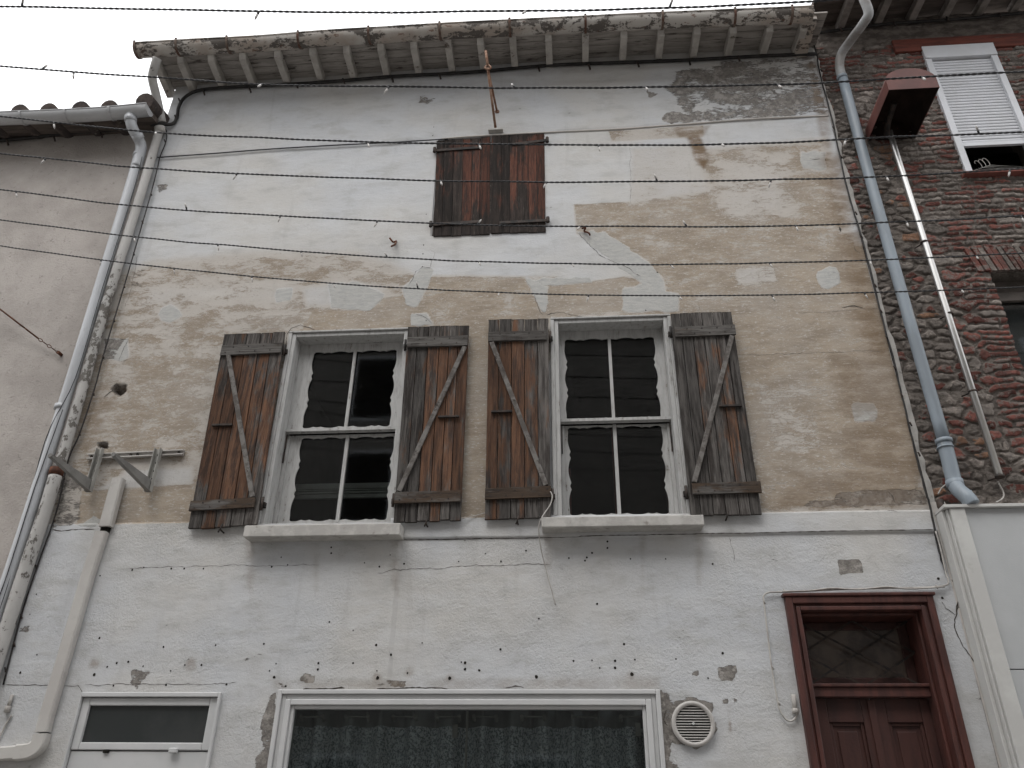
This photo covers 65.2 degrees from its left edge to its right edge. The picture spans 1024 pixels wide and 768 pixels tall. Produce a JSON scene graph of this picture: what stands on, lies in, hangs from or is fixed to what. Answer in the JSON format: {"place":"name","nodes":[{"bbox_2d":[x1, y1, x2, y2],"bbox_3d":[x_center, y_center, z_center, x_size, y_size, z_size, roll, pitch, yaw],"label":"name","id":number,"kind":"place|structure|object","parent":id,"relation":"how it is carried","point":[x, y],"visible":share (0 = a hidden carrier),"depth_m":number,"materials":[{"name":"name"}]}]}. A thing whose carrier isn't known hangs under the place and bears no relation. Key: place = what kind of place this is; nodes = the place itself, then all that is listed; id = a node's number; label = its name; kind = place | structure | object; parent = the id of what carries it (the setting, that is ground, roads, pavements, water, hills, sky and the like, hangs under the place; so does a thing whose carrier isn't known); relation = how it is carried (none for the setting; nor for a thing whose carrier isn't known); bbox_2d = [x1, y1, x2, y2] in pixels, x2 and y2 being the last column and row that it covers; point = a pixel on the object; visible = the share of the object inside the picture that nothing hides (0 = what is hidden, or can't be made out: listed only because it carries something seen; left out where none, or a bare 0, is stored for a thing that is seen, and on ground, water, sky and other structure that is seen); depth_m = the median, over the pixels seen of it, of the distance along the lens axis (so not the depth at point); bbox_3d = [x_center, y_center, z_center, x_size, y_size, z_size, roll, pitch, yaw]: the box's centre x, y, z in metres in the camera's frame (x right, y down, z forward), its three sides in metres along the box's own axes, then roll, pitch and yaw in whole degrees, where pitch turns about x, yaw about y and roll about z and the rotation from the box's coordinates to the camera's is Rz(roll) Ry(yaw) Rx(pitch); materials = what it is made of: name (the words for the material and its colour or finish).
{"place":"outdoors","nodes":[
{"label":"outdoors","id":0,"kind":"place"},
{"bbox_2d":[0,0,811,113],"label":"sky","id":1,"kind":"structure","parent":0,"point":[84,40],"materials":[{"name":"white"}]},
{"bbox_2d":[0,0,838,19],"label":"light string","id":2,"kind":"object","parent":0,"point":[441,11],"visible":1,"depth_m":4.17,"materials":[{"name":"black plastic"}]},
{"bbox_2d":[0,64,1023,93],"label":"light string","id":3,"kind":"object","parent":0,"point":[780,85],"visible":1,"depth_m":4.54,"materials":[{"name":"black plastic"}]},
{"bbox_2d":[0,115,1023,150],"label":"light string","id":4,"kind":"object","parent":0,"point":[749,143],"visible":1,"depth_m":4.90,"materials":[{"name":"black plastic"}]},
{"bbox_2d":[0,153,1023,187],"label":"light string","id":5,"kind":"object","parent":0,"point":[546,182],"visible":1,"depth_m":5.17,"materials":[{"name":"black plastic"}]},
{"bbox_2d":[0,189,1023,230],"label":"light string","id":6,"kind":"object","parent":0,"point":[685,224],"visible":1,"depth_m":5.56,"materials":[{"name":"black plastic"}]},
{"bbox_2d":[0,219,1023,268],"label":"light string","id":7,"kind":"object","parent":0,"point":[572,264],"visible":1,"depth_m":5.92,"materials":[{"name":"black plastic"}]},
{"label":"ground","id":8,"kind":"structure","parent":0,"visible":0},
{"bbox_2d":[0,93,169,579],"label":"rendered house","id":9,"kind":"structure","parent":8,"relation":"on","point":[45,297],"depth_m":7.31,"materials":[{"name":"beige paint"}]},
{"bbox_2d":[0,308,62,355],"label":"tension rod","id":10,"kind":"object","parent":9,"relation":"attached to","point":[59,353],"visible":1,"depth_m":6.77,"materials":[{"name":"metal"}]},
{"bbox_2d":[0,112,146,621],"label":"downpipe","id":11,"kind":"object","parent":9,"relation":"attached to","point":[130,121],"visible":0.95,"depth_m":6.48,"materials":[{"name":"grey plastic"}]},
{"bbox_2d":[0,409,62,594],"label":"pipe wire","id":12,"kind":"object","parent":11,"relation":"attached to","point":[29,503],"visible":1,"depth_m":5.89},
{"bbox_2d":[0,158,141,607],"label":"pipe wire","id":13,"kind":"object","parent":11,"relation":"attached to","point":[86,341],"visible":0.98,"depth_m":6.59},
{"bbox_2d":[0,4,1001,767],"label":"plaster house","id":14,"kind":"structure","parent":8,"relation":"on","point":[302,564],"depth_m":6.06,"materials":[{"name":"paint"}]},
{"bbox_2d":[0,715,11,736],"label":"wall cable","id":15,"kind":"object","parent":14,"relation":"attached to","point":[9,718],"depth_m":5.22,"materials":[{"name":"grey plastic"}]},
{"bbox_2d":[4,694,13,712],"bbox_3d":[-3.319,2.109,5.281,0.033,0.111,0.033,10,-31,-15],"label":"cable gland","id":16,"kind":"object","parent":14,"relation":"attached to","point":[7,709],"visible":1,"depth_m":5.27,"materials":[{"name":"white plastic"}]},
{"bbox_2d":[0,478,125,760],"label":"cable trunking","id":17,"kind":"object","parent":14,"relation":"attached to","point":[36,746],"visible":1,"depth_m":5.43,"materials":[{"name":"beige plastic"}]},
{"bbox_2d":[0,56,165,673],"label":"downpipe","id":18,"kind":"object","parent":14,"relation":"attached to","point":[9,619],"visible":0.96,"depth_m":6.30,"materials":[{"name":"metal"}]},
{"bbox_2d":[2,128,166,684],"bbox_3d":[-3.424,-0.274,6.640,0.153,5.249,0.018,-2,-30,4],"label":"thin cable","id":19,"kind":"object","parent":14,"relation":"attached to","point":[37,565],"visible":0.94,"depth_m":6.25,"materials":[{"name":"black rubber"}]},
{"bbox_2d":[48,447,184,492],"bbox_3d":[-2.916,0.528,5.839,0.760,0.362,0.584,-2,-30,4],"label":"wall bracket","id":20,"kind":"object","parent":14,"relation":"attached to","point":[140,478],"depth_m":6.00,"materials":[{"name":"grey metal"}]},
{"bbox_2d":[62,692,222,767],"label":"side door","id":21,"kind":"structure","parent":14,"relation":"in","point":[111,729],"depth_m":5.16,"materials":[{"name":"white plastic"}]},
{"bbox_2d":[157,138,447,157],"bbox_3d":[-2.018,-2.255,7.652,2.834,0.066,0.012,-2,-30,4],"label":"line wire","id":22,"kind":"object","parent":14,"relation":"attached to","point":[297,147],"visible":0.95,"depth_m":7.66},
{"bbox_2d":[258,327,407,523],"bbox_3d":[-1.328,0.351,6.294,1.019,1.662,0.318,-2,-30,4],"label":"window","id":23,"kind":"structure","parent":14,"relation":"in","point":[280,489],"depth_m":6.27,"materials":[{"name":"white paint"}]},
{"bbox_2d":[389,238,396,246],"bbox_3d":[-1.025,-1.224,6.959,0.058,0.129,0.088,-19,-35,31],"label":"wall hook","id":24,"kind":"object","parent":14,"relation":"attached to","point":[394,242],"depth_m":6.95,"materials":[{"name":"metal"}]},
{"bbox_2d":[0,52,816,145],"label":"eaves cable","id":25,"kind":"object","parent":14,"relation":"attached to","point":[439,74],"visible":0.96,"depth_m":7.96,"materials":[{"name":"black rubber"}]},
{"bbox_2d":[267,689,665,767],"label":"shop window","id":26,"kind":"structure","parent":14,"relation":"in","point":[389,728],"depth_m":5.11,"materials":[{"name":"white plastic"}]},
{"bbox_2d":[484,50,502,133],"bbox_3d":[-0.170,-2.757,7.548,0.141,0.642,0.438,-3,-30,6],"label":"hoist bracket","id":27,"kind":"object","parent":14,"relation":"attached to","point":[495,129],"visible":1,"depth_m":7.52,"materials":[{"name":"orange metal"}]},
{"bbox_2d":[0,245,1023,300],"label":"light string","id":28,"kind":"object","parent":14,"relation":"hanging from","point":[587,295],"visible":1,"depth_m":6.26,"materials":[{"name":"black plastic"}]},
{"bbox_2d":[538,491,555,604],"bbox_3d":[0.232,1.094,5.460,0.077,0.785,0.199,-23,-37,36],"label":"loose cable","id":29,"kind":"object","parent":14,"relation":"hanging from","point":[541,548],"visible":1,"depth_m":5.44,"materials":[{"name":"grey plastic"}]},
{"bbox_2d":[550,314,689,515],"bbox_3d":[0.787,0.240,6.126,0.957,1.681,0.241,-2,-30,4],"label":"window","id":30,"kind":"structure","parent":14,"relation":"in","point":[656,326],"depth_m":6.14,"materials":[{"name":"white paint"}]},
{"bbox_2d":[791,694,797,713],"bbox_3d":[1.735,1.969,4.921,0.036,0.110,0.036,-2,-30,4],"label":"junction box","id":31,"kind":"object","parent":14,"relation":"attached to","point":[794,705],"visible":1,"depth_m":4.91,"materials":[{"name":"white plastic"}]},
{"bbox_2d":[762,531,948,721],"bbox_3d":[2.240,1.523,5.124,1.222,1.192,0.020,-2,-30,4],"label":"door cable","id":32,"kind":"object","parent":14,"relation":"attached to","point":[772,669],"depth_m":5.20,"materials":[{"name":"grey plastic"}]},
{"bbox_2d":[782,586,944,591],"bbox_3d":[2.289,1.337,5.219,1.035,0.033,0.010,-2,-30,4],"label":"door cable","id":33,"kind":"object","parent":14,"relation":"attached to","point":[863,588],"depth_m":5.21,"materials":[{"name":"plastic"}]},
{"bbox_2d":[781,592,974,767],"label":"entrance door","id":34,"kind":"structure","parent":14,"relation":"in","point":[875,681],"depth_m":5.02,"materials":[{"name":"paint"}]},
{"bbox_2d":[813,45,944,570],"bbox_3d":[2.846,-1.087,6.478,0.064,5.260,0.221,-19,-35,31],"label":"corner cable","id":35,"kind":"object","parent":14,"relation":"attached to","point":[903,401],"visible":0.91,"depth_m":6.17,"materials":[{"name":"black rubber"}]},
{"bbox_2d":[811,0,1023,766],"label":"brick house","id":36,"kind":"structure","parent":8,"relation":"on","point":[989,324],"depth_m":6.79,"materials":[{"name":"brick"}]},
{"bbox_2d":[865,68,939,140],"bbox_3d":[3.388,-2.428,6.993,0.411,0.278,0.570,-2,-30,4],"label":"red hood","id":37,"kind":"object","parent":36,"relation":"attached to","point":[903,106],"visible":0.98,"depth_m":7.03,"materials":[{"name":"paint"}]},
{"bbox_2d":[835,0,979,504],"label":"downpipe","id":38,"kind":"object","parent":36,"relation":"attached to","point":[959,490],"visible":0.98,"depth_m":6.28,"materials":[{"name":"metal"}]},
{"bbox_2d":[820,11,1023,33],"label":"eaves cable","id":39,"kind":"object","parent":36,"relation":"attached to","point":[999,14],"visible":0.92,"depth_m":7.85,"materials":[{"name":"black rubber"}]},
{"bbox_2d":[889,129,1004,481],"bbox_3d":[3.346,-0.798,6.341,0.131,3.335,0.073,-24,-38,36],"label":"flue pipe","id":40,"kind":"object","parent":36,"relation":"attached to","point":[978,410],"visible":0.99,"depth_m":6.12,"materials":[{"name":"silver metal"}]},
{"bbox_2d":[995,481,1004,502],"bbox_3d":[3.301,0.733,5.432,0.156,0.193,0.020,21,-35,-31],"label":"loose cable","id":41,"kind":"object","parent":40,"relation":"hanging from","point":[1002,491],"visible":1,"depth_m":5.46,"materials":[{"name":"grey plastic"}]},
{"bbox_2d":[921,43,1023,170],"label":"window","id":42,"kind":"structure","parent":36,"relation":"in","point":[988,102],"depth_m":7.33,"materials":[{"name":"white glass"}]},
{"bbox_2d":[934,499,1023,767],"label":"shopfront","id":43,"kind":"object","parent":36,"relation":"attached to","point":[983,544],"visible":0.98,"depth_m":5.04,"materials":[{"name":"white paint"}]},
{"bbox_2d":[981,158,1019,169],"bbox_3d":[4.298,-1.936,7.009,0.501,0.141,0.006,-2,-30,4],"label":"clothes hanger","id":44,"kind":"object","parent":36,"relation":"attached to","point":[995,165],"visible":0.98,"depth_m":6.99,"materials":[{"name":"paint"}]},
{"bbox_2d":[992,281,1023,370],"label":"window","id":45,"kind":"structure","parent":36,"relation":"in","point":[1010,296],"depth_m":6.42,"materials":[{"name":"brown wood"}]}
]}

